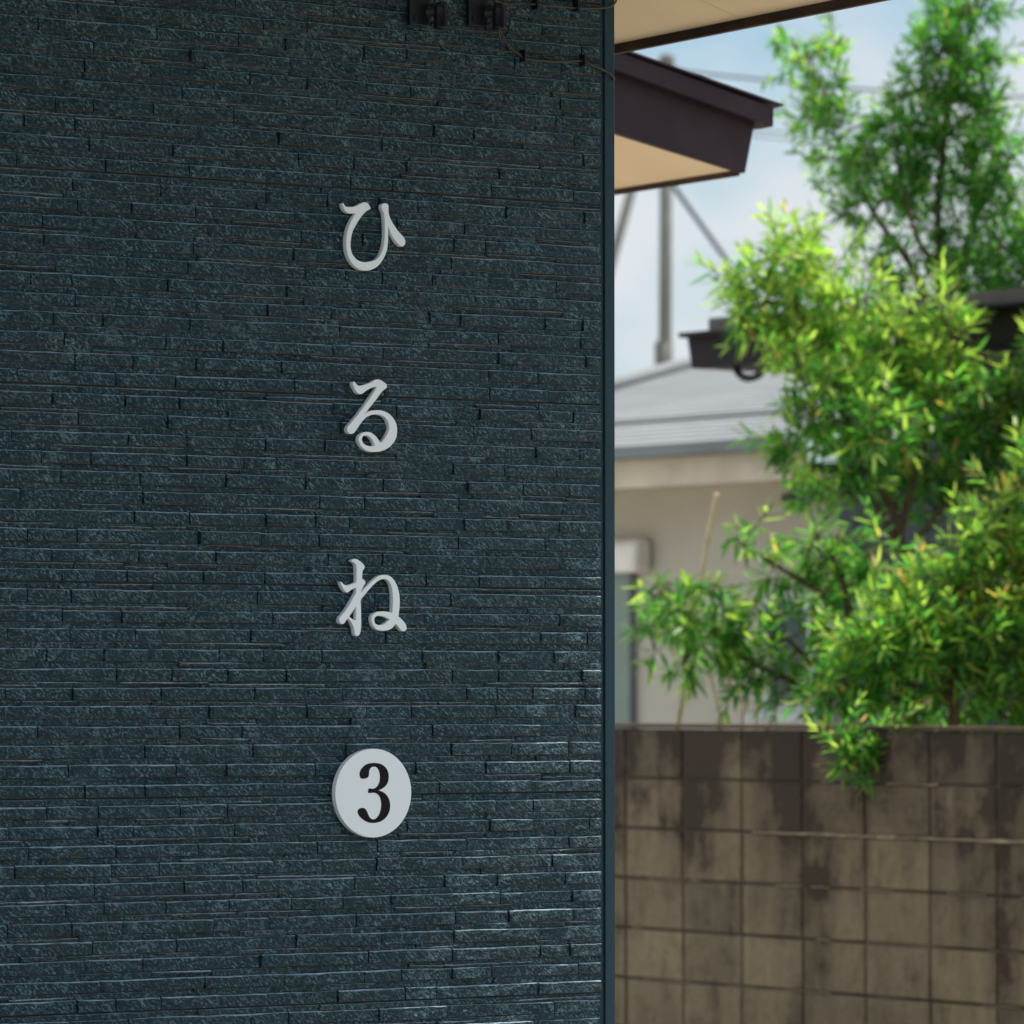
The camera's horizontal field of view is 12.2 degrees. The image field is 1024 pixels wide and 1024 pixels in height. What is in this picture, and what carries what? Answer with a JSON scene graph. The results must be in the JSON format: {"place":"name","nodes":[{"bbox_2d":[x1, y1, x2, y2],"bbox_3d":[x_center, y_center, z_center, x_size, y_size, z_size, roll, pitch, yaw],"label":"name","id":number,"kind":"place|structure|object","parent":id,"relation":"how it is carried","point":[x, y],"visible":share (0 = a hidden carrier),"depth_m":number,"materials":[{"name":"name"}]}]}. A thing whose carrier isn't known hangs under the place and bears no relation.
{"place":"outdoors","nodes":[
{"label":"outdoors","id":0,"kind":"place"},
{"bbox_2d":[614,52,782,194],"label":"brown eaved building","id":1,"kind":"structure","parent":0,"point":[675,126],"depth_m":14.96,"materials":[{"name":"brown wood"}]},
{"bbox_2d":[615,356,840,730],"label":"cream house","id":2,"kind":"structure","parent":0,"point":[678,464],"depth_m":25.95,"materials":[{"name":"paint"}]},
{"bbox_2d":[615,539,650,728],"bbox_3d":[0.431,0.711,26.567,0.128,1.104,0.967,2,-3,-37],"label":"window","id":3,"kind":"structure","parent":2,"relation":"in","point":[632,556],"depth_m":26.33,"materials":[{"name":"glass"}]},
{"bbox_2d":[759,591,836,713],"bbox_3d":[1.497,0.737,25.183,0.078,0.645,0.542,2,-3,-37],"label":"window","id":4,"kind":"structure","parent":2,"relation":"in","point":[794,629],"depth_m":25.26,"materials":[{"name":"grey glass"}]},
{"bbox_2d":[614,0,1023,462],"label":"sky","id":5,"kind":"structure","parent":0,"point":[725,206],"materials":[{"name":"blue"}]},
{"bbox_2d":[615,723,1023,1023],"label":"block wall","id":6,"kind":"structure","parent":0,"point":[769,877],"depth_m":18.32,"materials":[{"name":"brown concrete"}]},
{"label":"ground","id":7,"kind":"structure","parent":0,"visible":0},
{"bbox_2d":[0,0,888,1023],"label":"stone clad house","id":8,"kind":"structure","parent":7,"relation":"on","point":[204,500],"depth_m":10.71,"materials":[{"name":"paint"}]},
{"bbox_2d":[344,379,396,451],"bbox_3d":[-0.318,-0.217,10.800,0.131,0.164,0.016,1,-3,-33],"label":"hiragana letter","id":9,"kind":"object","parent":8,"relation":"attached to","point":[387,440],"visible":1,"depth_m":10.79,"materials":[{"name":"silver metal"}]},
{"bbox_2d":[332,749,410,836],"bbox_3d":[-0.314,0.630,10.771,0.199,0.199,0.016,1,-3,-33],"label":"number sign","id":10,"kind":"object","parent":8,"relation":"attached to","point":[371,792],"visible":1,"depth_m":10.76,"materials":[{"name":"white plastic"}]},
{"bbox_2d":[336,559,406,635],"bbox_3d":[-0.316,0.193,10.787,0.176,0.173,0.016,1,-3,-33],"label":"hiragana letter","id":11,"kind":"object","parent":8,"relation":"attached to","point":[391,616],"visible":1,"depth_m":10.77,"materials":[{"name":"silver metal"}]},
{"bbox_2d":[339,202,404,270],"bbox_3d":[-0.315,-0.619,10.817,0.166,0.155,0.016,1,-3,-33],"label":"hiragana letter","id":12,"kind":"object","parent":8,"relation":"attached to","point":[358,211],"visible":1,"depth_m":10.80,"materials":[{"name":"silver metal"}]},
{"bbox_2d":[407,0,447,29],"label":"cable entry cap","id":13,"kind":"object","parent":8,"relation":"attached to","point":[424,13],"visible":1,"depth_m":10.89,"materials":[{"name":"plastic"}]},
{"bbox_2d":[466,0,505,29],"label":"cable entry cap","id":14,"kind":"object","parent":8,"relation":"attached to","point":[481,13],"visible":1,"depth_m":10.97,"materials":[{"name":"plastic"}]},
{"bbox_2d":[500,29,521,55],"bbox_3d":[-0.008,-1.078,11.004,0.017,0.060,0.093,-1,-3,33],"label":"cable","id":15,"kind":"object","parent":14,"relation":"attached to","point":[513,49],"visible":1,"depth_m":11.01,"materials":[{"name":"black rubber"}]},
{"bbox_2d":[494,0,616,8],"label":"cable","id":16,"kind":"object","parent":8,"relation":"attached to","point":[568,7],"visible":1,"depth_m":11.10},
{"bbox_2d":[501,3,531,39],"bbox_3d":[0.009,-1.126,11.028,0.089,0.091,0.012,2,-3,-38],"label":"cable","id":17,"kind":"object","parent":16,"relation":"hanging from","point":[511,16],"visible":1,"depth_m":11.02,"materials":[{"name":"plastic"}]},
{"bbox_2d":[532,0,538,9],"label":"cable clip","id":18,"kind":"object","parent":16,"relation":"attached to","point":[536,6],"visible":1,"depth_m":11.06,"materials":[{"name":"plastic"}]},
{"bbox_2d":[572,0,579,11],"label":"cable clip","id":19,"kind":"object","parent":16,"relation":"attached to","point":[575,3],"visible":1,"depth_m":11.12,"materials":[{"name":"plastic"}]},
{"bbox_2d":[497,29,614,81],"bbox_3d":[0.102,-1.054,11.092,0.377,0.102,0.034,2,-3,-40],"label":"cable","id":20,"kind":"object","parent":8,"relation":"attached to","point":[564,61],"visible":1,"depth_m":11.09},
{"bbox_2d":[519,49,526,61],"bbox_3d":[0.026,-1.050,11.046,0.011,0.029,0.024,1,-3,-33],"label":"cable clip","id":21,"kind":"object","parent":20,"relation":"attached to","point":[523,52],"visible":1,"depth_m":11.04,"materials":[{"name":"plastic"}]},
{"bbox_2d":[579,54,586,66],"bbox_3d":[0.165,-1.048,11.135,0.011,0.030,0.024,1,-3,-33],"label":"cable clip","id":22,"kind":"object","parent":20,"relation":"attached to","point":[583,57],"visible":1,"depth_m":11.13,"materials":[{"name":"plastic"}]},
{"bbox_2d":[615,192,635,266],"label":"strut pole","id":23,"kind":"object","parent":7,"relation":"on","point":[624,215],"depth_m":45.09,"materials":[{"name":"grey metal"}]},
{"bbox_2d":[655,53,673,364],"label":"utility pole","id":24,"kind":"object","parent":7,"relation":"on","point":[664,349],"visible":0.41,"depth_m":45.06,"materials":[{"name":"grey concrete"}]},
{"bbox_2d":[687,70,1023,97],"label":"overhead wire","id":25,"kind":"object","parent":24,"relation":"attached to","point":[849,88],"visible":0.57,"depth_m":45.37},
{"bbox_2d":[752,135,1018,147],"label":"overhead wire","id":26,"kind":"object","parent":24,"relation":"attached to","point":[824,142],"visible":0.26,"depth_m":45.36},
{"bbox_2d":[754,129,1021,138],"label":"overhead wire","id":27,"kind":"object","parent":24,"relation":"attached to","point":[828,135],"visible":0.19,"depth_m":45.36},
{"bbox_2d":[675,492,718,728],"bbox_3d":[0.792,1.114,20.573,0.194,2.398,0.020,0,-2,0],"label":"garden stake","id":28,"kind":"object","parent":7,"relation":"on","point":[704,558],"visible":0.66,"depth_m":20.60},
{"bbox_2d":[705,656,721,729],"bbox_3d":[0.879,1.475,20.861,0.077,1.699,0.016,0,-2,3],"label":"dry stalk","id":29,"kind":"object","parent":7,"relation":"on","point":[715,694],"visible":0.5,"depth_m":20.88,"materials":[{"name":"beige plant"}]},
{"bbox_2d":[672,186,763,310],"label":"stay wire","id":30,"kind":"object","parent":7,"relation":"on","point":[699,222],"visible":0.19,"depth_m":45.42,"materials":[{"name":"grey metal"}]},
{"bbox_2d":[740,674,750,729],"bbox_3d":[1.018,1.509,20.857,0.060,1.630,0.016,0,-2,4],"label":"dry stalk","id":31,"kind":"object","parent":7,"relation":"on","point":[742,713],"visible":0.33,"depth_m":20.88,"materials":[{"name":"beige plant"}]},
{"bbox_2d":[754,682,765,729],"bbox_3d":[1.081,1.526,20.856,0.058,1.595,0.014,0,-2,3],"label":"dry stalk","id":32,"kind":"object","parent":7,"relation":"on","point":[756,719],"visible":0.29,"depth_m":20.88,"materials":[{"name":"beige plant"}]},
{"bbox_2d":[616,495,953,730],"bbox_3d":[1.137,1.117,20.267,1.452,2.370,0.770,0,-2,-7],"label":"spreading shrub","id":33,"kind":"object","parent":7,"relation":"on","point":[733,647],"visible":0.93,"depth_m":20.25,"materials":[{"name":"green plant"}]},
{"bbox_2d":[678,287,1023,732],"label":"dark house","id":34,"kind":"structure","parent":7,"relation":"on","point":[1003,328],"depth_m":22.29,"materials":[{"name":"black metal"}]},
{"bbox_2d":[684,194,1023,730],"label":"leafy shrub","id":35,"kind":"object","parent":7,"relation":"on","point":[808,271],"visible":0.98,"depth_m":21.19,"materials":[{"name":"green plant"}]},
{"bbox_2d":[757,0,1023,302],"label":"narrow leaved tree","id":36,"kind":"object","parent":7,"relation":"on","point":[980,194],"visible":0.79,"depth_m":22.95,"materials":[{"name":"green plant"}]},
{"bbox_2d":[771,416,1023,732],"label":"orange tipped shrub","id":37,"kind":"object","parent":7,"relation":"on","point":[920,629],"visible":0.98,"depth_m":19.49,"materials":[{"name":"green plant"}]},
{"bbox_2d":[805,689,930,796],"bbox_3d":[1.371,0.902,18.511,0.464,0.444,1.190,0,-2,6],"label":"hanging sprig","id":38,"kind":"object","parent":37,"relation":"hanging from","point":[848,747],"visible":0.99,"depth_m":18.06,"materials":[{"name":"green plant"}]}
]}

